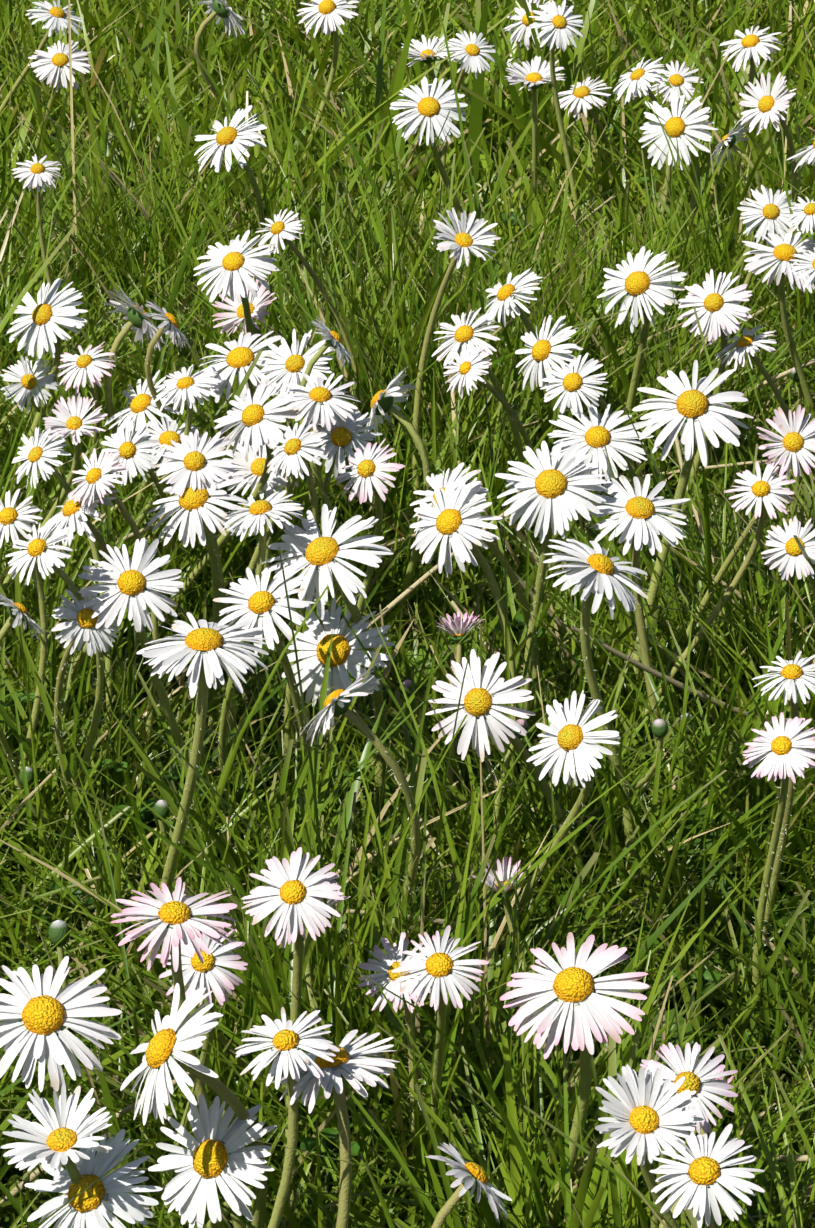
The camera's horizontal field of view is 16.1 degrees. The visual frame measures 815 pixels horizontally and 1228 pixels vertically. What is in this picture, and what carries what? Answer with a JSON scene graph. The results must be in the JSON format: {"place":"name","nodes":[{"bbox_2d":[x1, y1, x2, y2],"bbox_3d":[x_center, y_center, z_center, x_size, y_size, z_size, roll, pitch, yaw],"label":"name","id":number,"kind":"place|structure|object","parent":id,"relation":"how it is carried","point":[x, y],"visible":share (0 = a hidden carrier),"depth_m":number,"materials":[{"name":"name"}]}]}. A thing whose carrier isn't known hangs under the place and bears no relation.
{"place":"outdoors","nodes":[
{"label":"outdoors","id":0,"kind":"place"},
{"bbox_2d":[0,0,814,291],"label":"lawn grass","id":1,"kind":"structure","parent":0,"point":[129,45],"depth_m":1.14,"materials":[{"name":"plant"}]},
{"bbox_2d":[0,0,82,116],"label":"daisy","id":2,"kind":"object","parent":1,"relation":"on","point":[56,17],"visible":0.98,"depth_m":1.09,"materials":[{"name":"white plant"}]},
{"bbox_2d":[28,40,90,197],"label":"daisy","id":3,"kind":"object","parent":1,"relation":"on","point":[53,62],"visible":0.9,"depth_m":1.06,"materials":[{"name":"white plant"}]},
{"bbox_2d":[296,0,358,169],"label":"daisy","id":4,"kind":"object","parent":1,"relation":"on","point":[327,13],"visible":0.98,"depth_m":1.10,"materials":[{"name":"white plant"}]},
{"bbox_2d":[504,56,566,236],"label":"daisy","id":5,"kind":"object","parent":1,"relation":"on","point":[535,75],"visible":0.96,"depth_m":1.00,"materials":[{"name":"white plant"}]},
{"bbox_2d":[529,0,586,256],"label":"daisy","id":6,"kind":"object","parent":1,"relation":"on","point":[556,26],"visible":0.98,"depth_m":0.97,"materials":[{"name":"white plant"}]},
{"bbox_2d":[639,88,717,260],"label":"daisy","id":7,"kind":"object","parent":1,"relation":"on","point":[681,132],"visible":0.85,"depth_m":0.96,"materials":[{"name":"white plant"}]},
{"bbox_2d":[710,26,782,196],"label":"daisy","id":8,"kind":"object","parent":1,"relation":"on","point":[750,44],"visible":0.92,"depth_m":1.03,"materials":[{"name":"white plant"}]},
{"label":"lawn ground","id":9,"kind":"structure","parent":0,"visible":0},
{"bbox_2d":[7,278,87,490],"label":"daisy","id":10,"kind":"object","parent":9,"relation":"on","point":[43,331],"visible":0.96,"depth_m":0.74,"materials":[{"name":"white plant"}]},
{"bbox_2d":[12,154,90,404],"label":"daisy","id":11,"kind":"object","parent":9,"relation":"on","point":[36,173],"visible":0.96,"depth_m":0.84,"materials":[{"name":"white plant"}]},
{"bbox_2d":[0,956,121,1222],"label":"daisy","id":12,"kind":"object","parent":9,"relation":"on","point":[38,1016],"visible":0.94,"depth_m":0.42,"materials":[{"name":"white plant"}]},
{"bbox_2d":[110,877,244,1227],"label":"daisy","id":13,"kind":"object","parent":9,"relation":"on","point":[175,921],"visible":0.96,"depth_m":0.42,"materials":[{"name":"white plant"}]},
{"bbox_2d":[151,927,247,1211],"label":"daisy","id":14,"kind":"object","parent":9,"relation":"on","point":[209,974],"visible":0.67,"depth_m":0.45,"materials":[{"name":"white plant"}]},
{"bbox_2d":[194,0,253,152],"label":"daisy","id":15,"kind":"object","parent":9,"relation":"on","point":[220,9],"visible":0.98,"depth_m":1.10,"materials":[{"name":"green plant"}]},
{"bbox_2d":[194,105,266,256],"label":"daisy","id":16,"kind":"object","parent":9,"relation":"on","point":[229,138],"visible":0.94,"depth_m":0.91,"materials":[{"name":"white plant"}]},
{"bbox_2d":[197,331,319,526],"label":"daisy","id":17,"kind":"object","parent":9,"relation":"on","point":[240,357],"visible":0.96,"depth_m":0.73,"materials":[{"name":"white plant"}]},
{"bbox_2d":[257,329,334,527],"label":"daisy","id":18,"kind":"object","parent":9,"relation":"on","point":[285,357],"visible":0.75,"depth_m":0.71,"materials":[{"name":"white plant"}]},
{"bbox_2d":[0,0,814,1050],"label":"lawn grass","id":19,"kind":"structure","parent":9,"relation":"on","point":[730,654],"depth_m":0.71,"materials":[{"name":"plant"}]},
{"bbox_2d":[0,547,814,1227],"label":"lawn grass","id":20,"kind":"structure","parent":9,"relation":"on","point":[502,1075],"depth_m":0.51,"materials":[{"name":"plant"}]},
{"bbox_2d":[0,2,814,1227],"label":"daisy leaf rosettes","id":21,"kind":"object","parent":9,"relation":"on","point":[4,1222],"visible":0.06,"depth_m":0.59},
{"bbox_2d":[0,593,45,845],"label":"daisy","id":22,"kind":"object","parent":21,"relation":"on","point":[16,617],"visible":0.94,"depth_m":0.58,"materials":[{"name":"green plant"}]},
{"bbox_2d":[0,489,49,802],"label":"daisy","id":23,"kind":"object","parent":21,"relation":"on","point":[12,519],"visible":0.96,"depth_m":0.60,"materials":[{"name":"white plant"}]},
{"bbox_2d":[2,393,107,590],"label":"daisy","id":24,"kind":"object","parent":21,"relation":"on","point":[67,421],"visible":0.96,"depth_m":0.65,"materials":[{"name":"white plant"}]},
{"bbox_2d":[5,520,106,866],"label":"daisy","id":25,"kind":"object","parent":21,"relation":"on","point":[42,552],"visible":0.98,"depth_m":0.56,"materials":[{"name":"white plant"}]},
{"bbox_2d":[0,355,111,489],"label":"daisy","id":26,"kind":"object","parent":21,"relation":"on","point":[24,388],"visible":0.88,"depth_m":0.75,"materials":[{"name":"white plant"}]},
{"bbox_2d":[1,1084,111,1227],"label":"daisy","id":27,"kind":"object","parent":21,"relation":"on","point":[60,1141],"visible":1,"depth_m":0.38,"materials":[{"name":"white plant"}]},
{"bbox_2d":[12,427,114,777],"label":"daisy","id":28,"kind":"object","parent":21,"relation":"on","point":[40,452],"visible":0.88,"depth_m":0.64,"materials":[{"name":"white plant"}]},
{"bbox_2d":[39,480,119,691],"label":"daisy","id":29,"kind":"object","parent":21,"relation":"on","point":[71,513],"visible":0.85,"depth_m":0.61,"materials":[{"name":"white plant"}]},
{"bbox_2d":[51,586,120,862],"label":"daisy","id":30,"kind":"object","parent":21,"relation":"on","point":[81,627],"visible":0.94,"depth_m":0.56,"materials":[{"name":"white plant"}]},
{"bbox_2d":[58,341,117,551],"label":"daisy","id":31,"kind":"object","parent":21,"relation":"on","point":[87,363],"visible":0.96,"depth_m":0.73,"materials":[{"name":"white plant"}]},
{"bbox_2d":[24,1129,162,1227],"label":"daisy","id":32,"kind":"object","parent":21,"relation":"on","point":[86,1209],"visible":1,"depth_m":0.39,"materials":[{"name":"white plant"}]},
{"bbox_2d":[70,448,158,787],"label":"daisy","id":33,"kind":"object","parent":21,"relation":"on","point":[95,473],"visible":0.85,"depth_m":0.61,"materials":[{"name":"white plant"}]},
{"bbox_2d":[103,285,167,524],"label":"daisy","id":34,"kind":"object","parent":21,"relation":"on","point":[139,323],"visible":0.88,"depth_m":0.73,"materials":[{"name":"green plant"}]},
{"bbox_2d":[101,420,175,595],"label":"daisy","id":35,"kind":"object","parent":21,"relation":"on","point":[135,447],"visible":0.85,"depth_m":0.69,"materials":[{"name":"white plant"}]},
{"bbox_2d":[103,370,179,509],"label":"daisy","id":36,"kind":"object","parent":21,"relation":"on","point":[141,406],"visible":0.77,"depth_m":0.73,"materials":[{"name":"white plant"}]},
{"bbox_2d":[78,538,211,863],"bbox_3d":[-0.048,0.031,0.589,0.020,0.103,0.041,19,30,38],"label":"daisy","id":37,"kind":"object","parent":21,"relation":"on","point":[134,585],"visible":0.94,"depth_m":0.56,"materials":[{"name":"white plant"}]},
{"bbox_2d":[119,364,221,552],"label":"daisy","id":38,"kind":"object","parent":21,"relation":"on","point":[184,386],"visible":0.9,"depth_m":0.71,"materials":[{"name":"white plant"}]},
{"bbox_2d":[144,301,229,519],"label":"daisy","id":39,"kind":"object","parent":21,"relation":"on","point":[168,324],"visible":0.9,"depth_m":0.71,"materials":[{"name":"green plant"}]},
{"bbox_2d":[120,983,266,1227],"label":"daisy","id":40,"kind":"object","parent":21,"relation":"on","point":[169,1044],"visible":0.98,"depth_m":0.41,"materials":[{"name":"white plant"}]},
{"bbox_2d":[154,429,237,766],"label":"daisy","id":41,"kind":"object","parent":21,"relation":"on","point":[194,467],"visible":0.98,"depth_m":0.62,"materials":[{"name":"white plant"}]},
{"bbox_2d":[147,472,247,748],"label":"daisy","id":42,"kind":"object","parent":21,"relation":"on","point":[198,513],"visible":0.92,"depth_m":0.62,"materials":[{"name":"white plant"}]},
{"bbox_2d":[137,612,268,1053],"bbox_3d":[-0.037,0.051,0.529,0.023,0.112,0.040,-5,23,-11],"label":"daisy","id":43,"kind":"object","parent":21,"relation":"on","point":[205,645],"visible":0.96,"depth_m":0.50,"materials":[{"name":"white plant"}]},
{"bbox_2d":[148,1094,276,1227],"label":"daisy","id":44,"kind":"object","parent":21,"relation":"on","point":[224,1162],"visible":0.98,"depth_m":0.42,"materials":[{"name":"white plant"}]},
{"bbox_2d":[165,382,298,626],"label":"daisy","id":45,"kind":"object","parent":21,"relation":"on","point":[253,416],"visible":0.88,"depth_m":0.67,"materials":[{"name":"white plant"}]},
{"bbox_2d":[193,230,278,390],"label":"daisy","id":46,"kind":"object","parent":21,"relation":"on","point":[233,264],"visible":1,"depth_m":0.76,"materials":[{"name":"white plant"}]},
{"bbox_2d":[211,277,276,430],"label":"daisy","id":47,"kind":"object","parent":21,"relation":"on","point":[257,304],"visible":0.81,"depth_m":0.79,"materials":[{"name":"white plant"}]},
{"bbox_2d":[215,490,303,799],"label":"daisy","id":48,"kind":"object","parent":21,"relation":"on","point":[257,514],"visible":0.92,"depth_m":0.58,"materials":[{"name":"white plant"}]},
{"bbox_2d":[222,433,297,619],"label":"daisy","id":49,"kind":"object","parent":21,"relation":"on","point":[251,469],"visible":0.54,"depth_m":0.70,"materials":[{"name":"white plant"}]},
{"bbox_2d":[213,568,314,810],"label":"daisy","id":50,"kind":"object","parent":21,"relation":"on","point":[260,602],"visible":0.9,"depth_m":0.57,"materials":[{"name":"white plant"}]},
{"bbox_2d":[236,1007,339,1227],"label":"daisy","id":51,"kind":"object","parent":21,"relation":"on","point":[285,1042],"visible":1,"depth_m":0.40,"materials":[{"name":"white plant"}]},
{"bbox_2d":[241,847,343,1203],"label":"daisy","id":52,"kind":"object","parent":21,"relation":"on","point":[292,888],"visible":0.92,"depth_m":0.46,"materials":[{"name":"white plant"}]},
{"bbox_2d":[232,373,359,625],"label":"daisy","id":53,"kind":"object","parent":21,"relation":"on","point":[320,400],"visible":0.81,"depth_m":0.66,"materials":[{"name":"white plant"}]},
{"bbox_2d":[266,420,327,781],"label":"daisy","id":54,"kind":"object","parent":21,"relation":"on","point":[297,448],"visible":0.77,"depth_m":0.62,"materials":[{"name":"white plant"}]},
{"bbox_2d":[255,209,369,489],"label":"daisy","id":55,"kind":"object","parent":21,"relation":"on","point":[279,229],"visible":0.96,"depth_m":0.79,"materials":[{"name":"white plant"}]},
{"bbox_2d":[261,504,393,848],"bbox_3d":[-0.016,0.024,0.609,0.027,0.100,0.040,1,23,2],"label":"daisy","id":56,"kind":"object","parent":21,"relation":"on","point":[322,561],"visible":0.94,"depth_m":0.58,"materials":[{"name":"white plant"}]},
{"bbox_2d":[270,1030,398,1227],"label":"daisy","id":57,"kind":"object","parent":21,"relation":"on","point":[360,1066],"visible":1,"depth_m":0.40,"materials":[{"name":"white plant"}]},
{"bbox_2d":[298,316,371,629],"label":"daisy","id":58,"kind":"object","parent":21,"relation":"on","point":[332,339],"visible":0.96,"depth_m":0.69,"materials":[{"name":"green plant"}]},
{"bbox_2d":[282,595,394,807],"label":"daisy","id":59,"kind":"object","parent":21,"relation":"on","point":[313,642],"visible":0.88,"depth_m":0.60,"materials":[{"name":"white plant"}]},
{"bbox_2d":[313,405,381,614],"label":"daisy","id":60,"kind":"object","parent":21,"relation":"on","point":[342,436],"visible":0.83,"depth_m":0.67,"materials":[{"name":"white plant"}]},
{"bbox_2d":[299,662,420,1012],"bbox_3d":[-0.006,0.056,0.524,0.019,0.108,0.037,5,24,12],"label":"daisy","id":61,"kind":"object","parent":21,"relation":"on","point":[339,706],"visible":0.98,"depth_m":0.50,"materials":[{"name":"green plant"}]},
{"bbox_2d":[334,438,404,750],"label":"daisy","id":62,"kind":"object","parent":21,"relation":"on","point":[369,466],"visible":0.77,"depth_m":0.63,"materials":[{"name":"white plant"}]},
{"bbox_2d":[358,932,430,1220],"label":"daisy","id":63,"kind":"object","parent":21,"relation":"on","point":[386,975],"visible":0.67,"depth_m":0.48,"materials":[{"name":"white plant"}]},
{"bbox_2d":[364,367,430,637],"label":"daisy","id":64,"kind":"object","parent":21,"relation":"on","point":[382,403],"visible":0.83,"depth_m":0.69,"materials":[{"name":"green plant"}]},
{"bbox_2d":[391,925,489,1209],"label":"daisy","id":65,"kind":"object","parent":21,"relation":"on","point":[440,968],"visible":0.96,"depth_m":0.44,"materials":[{"name":"white plant"}]},
{"bbox_2d":[437,610,484,888],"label":"daisy","id":66,"kind":"object","parent":21,"relation":"on","point":[458,630],"visible":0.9,"depth_m":0.64,"materials":[{"name":"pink plant"}]},
{"bbox_2d":[410,477,518,817],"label":"daisy","id":67,"kind":"object","parent":21,"relation":"on","point":[448,520],"visible":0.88,"depth_m":0.59,"materials":[{"name":"white plant"}]},
{"bbox_2d":[410,462,539,741],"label":"daisy","id":68,"kind":"object","parent":21,"relation":"on","point":[433,481],"visible":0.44,"depth_m":0.63,"materials":[{"name":"white plant"}]},
{"bbox_2d":[432,308,525,535],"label":"daisy","id":69,"kind":"object","parent":21,"relation":"on","point":[464,337],"visible":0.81,"depth_m":0.74,"materials":[{"name":"white plant"}]},
{"bbox_2d":[443,343,535,469],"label":"daisy","id":70,"kind":"object","parent":21,"relation":"on","point":[466,365],"visible":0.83,"depth_m":0.70,"materials":[{"name":"white plant"}]},
{"bbox_2d":[425,649,594,925],"bbox_3d":[0.022,0.046,0.580,0.036,0.082,0.017,-6,24,-14],"label":"daisy","id":71,"kind":"object","parent":21,"relation":"on","point":[485,694],"visible":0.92,"depth_m":0.56,"materials":[{"name":"white plant"}]},
{"bbox_2d":[484,268,556,444],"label":"daisy","id":72,"kind":"object","parent":21,"relation":"on","point":[504,294],"visible":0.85,"depth_m":0.79,"materials":[{"name":"white plant"}]},
{"bbox_2d":[472,856,588,1142],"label":"daisy","id":73,"kind":"object","parent":21,"relation":"on","point":[503,872],"visible":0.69,"depth_m":0.52,"materials":[{"name":"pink plant"}]},
{"bbox_2d":[495,441,606,747],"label":"daisy","id":74,"kind":"object","parent":21,"relation":"on","point":[556,493],"visible":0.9,"depth_m":0.61,"materials":[{"name":"white plant"}]},
{"bbox_2d":[500,932,648,1225],"bbox_3d":[0.025,0.094,0.455,0.024,0.092,0.025,1,23,2],"label":"daisy","id":75,"kind":"object","parent":21,"relation":"on","point":[573,987],"visible":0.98,"depth_m":0.43,"materials":[{"name":"white plant"}]},
{"bbox_2d":[515,315,643,561],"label":"daisy","id":76,"kind":"object","parent":21,"relation":"on","point":[543,351],"visible":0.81,"depth_m":0.73,"materials":[{"name":"white plant"}]},
{"bbox_2d":[543,538,648,896],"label":"daisy","id":77,"kind":"object","parent":21,"relation":"on","point":[597,569],"visible":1,"depth_m":0.55,"materials":[{"name":"white plant"}]},
{"bbox_2d":[540,353,655,561],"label":"daisy","id":78,"kind":"object","parent":21,"relation":"on","point":[574,382],"visible":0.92,"depth_m":0.69,"materials":[{"name":"white plant"}]},
{"bbox_2d":[589,474,689,783],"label":"daisy","id":79,"kind":"object","parent":21,"relation":"on","point":[644,522],"visible":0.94,"depth_m":0.61,"materials":[{"name":"white plant"}]},
{"bbox_2d":[597,246,686,477],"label":"daisy","id":80,"kind":"object","parent":21,"relation":"on","point":[633,280],"visible":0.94,"depth_m":0.77,"materials":[{"name":"white plant"}]},
{"bbox_2d":[595,1060,703,1227],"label":"daisy","id":81,"kind":"object","parent":21,"relation":"on","point":[644,1116],"visible":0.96,"depth_m":0.39,"materials":[{"name":"white plant"}]},
{"bbox_2d":[640,1042,737,1227],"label":"daisy","id":82,"kind":"object","parent":21,"relation":"on","point":[702,1074],"visible":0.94,"depth_m":0.41,"materials":[{"name":"white plant"}]},
{"bbox_2d":[627,360,753,698],"bbox_3d":[0.064,-0.004,0.662,0.027,0.110,0.024,1,23,2],"label":"daisy","id":83,"kind":"object","parent":21,"relation":"on","point":[693,410],"visible":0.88,"depth_m":0.64,"materials":[{"name":"white plant"}]},
{"bbox_2d":[623,461,795,756],"bbox_3d":[0.062,0.012,0.639,0.044,0.099,0.015,10,25,22],"label":"daisy","id":84,"kind":"object","parent":21,"relation":"on","point":[759,489],"visible":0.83,"depth_m":0.62,"materials":[{"name":"white plant"}]},
{"bbox_2d":[671,269,751,545],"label":"daisy","id":85,"kind":"object","parent":21,"relation":"on","point":[716,307],"visible":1,"depth_m":0.72,"materials":[{"name":"white plant"}]},
{"bbox_2d":[667,404,814,689],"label":"daisy","id":86,"kind":"object","parent":21,"relation":"on","point":[794,440],"visible":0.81,"depth_m":0.62,"materials":[{"name":"white plant"}]},
{"bbox_2d":[715,325,801,522],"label":"daisy","id":87,"kind":"object","parent":21,"relation":"on","point":[747,342],"visible":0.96,"depth_m":0.73,"materials":[{"name":"white plant"}]},
{"bbox_2d":[742,227,814,420],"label":"daisy","id":88,"kind":"object","parent":21,"relation":"on","point":[780,254],"visible":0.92,"depth_m":0.81,"materials":[{"name":"white plant"}]},
{"bbox_2d":[743,712,814,1028],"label":"daisy","id":89,"kind":"object","parent":21,"relation":"on","point":[782,746],"visible":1,"depth_m":0.51,"materials":[{"name":"white plant"}]},
{"bbox_2d":[746,651,814,1006],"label":"daisy","id":90,"kind":"object","parent":21,"relation":"on","point":[793,677],"visible":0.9,"depth_m":0.52,"materials":[{"name":"white plant"}]},
{"bbox_2d":[761,516,814,814],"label":"daisy","id":91,"kind":"object","parent":21,"relation":"on","point":[789,548],"visible":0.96,"depth_m":0.60,"materials":[{"name":"white plant"}]},
{"bbox_2d":[0,162,814,1210],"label":"dry straw stalks","id":92,"kind":"object","parent":9,"relation":"on","point":[588,826],"visible":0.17,"depth_m":0.68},
{"bbox_2d":[0,2,814,1226],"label":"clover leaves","id":93,"kind":"object","parent":9,"relation":"on","point":[306,1144],"visible":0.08,"depth_m":0.60,"materials":[{"name":"green plant"}]},
{"bbox_2d":[390,76,467,221],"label":"daisy","id":94,"kind":"object","parent":9,"relation":"on","point":[433,105],"visible":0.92,"depth_m":0.94,"materials":[{"name":"white plant"}]},
{"bbox_2d":[412,207,500,506],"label":"daisy","id":95,"kind":"object","parent":9,"relation":"on","point":[465,238],"visible":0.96,"depth_m":0.75,"materials":[{"name":"white plant"}]},
{"bbox_2d":[440,31,495,261],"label":"daisy","id":96,"kind":"object","parent":9,"relation":"on","point":[467,51],"visible":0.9,"depth_m":1.01,"materials":[{"name":"white plant"}]},
{"bbox_2d":[425,1142,511,1227],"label":"daisy","id":97,"kind":"object","parent":9,"relation":"on","point":[472,1176],"visible":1,"depth_m":0.40,"materials":[{"name":"white plant"}]},
{"bbox_2d":[498,690,619,959],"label":"daisy","id":98,"kind":"object","parent":9,"relation":"on","point":[570,738],"visible":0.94,"depth_m":0.53,"materials":[{"name":"white plant"}]},
{"bbox_2d":[558,76,611,175],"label":"daisy","id":99,"kind":"object","parent":9,"relation":"on","point":[581,92],"visible":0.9,"depth_m":1.07,"materials":[{"name":"white plant"}]},
{"bbox_2d":[547,402,680,622],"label":"daisy","id":100,"kind":"object","parent":9,"relation":"on","point":[599,432],"visible":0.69,"depth_m":0.68,"materials":[{"name":"white plant"}]},
{"bbox_2d":[613,57,670,244],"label":"daisy","id":101,"kind":"object","parent":9,"relation":"on","point":[637,77],"visible":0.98,"depth_m":0.98,"materials":[{"name":"white plant"}]},
{"bbox_2d":[649,1124,764,1227],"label":"daisy","id":102,"kind":"object","parent":9,"relation":"on","point":[702,1175],"visible":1,"depth_m":0.36,"materials":[{"name":"white plant"}]},
{"bbox_2d":[711,185,801,381],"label":"daisy","id":103,"kind":"object","parent":9,"relation":"on","point":[775,210],"visible":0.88,"depth_m":0.89,"materials":[{"name":"white plant"}]},
{"bbox_2d":[739,72,796,286],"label":"daisy","id":104,"kind":"object","parent":9,"relation":"on","point":[766,102],"visible":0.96,"depth_m":0.92,"materials":[{"name":"white plant"}]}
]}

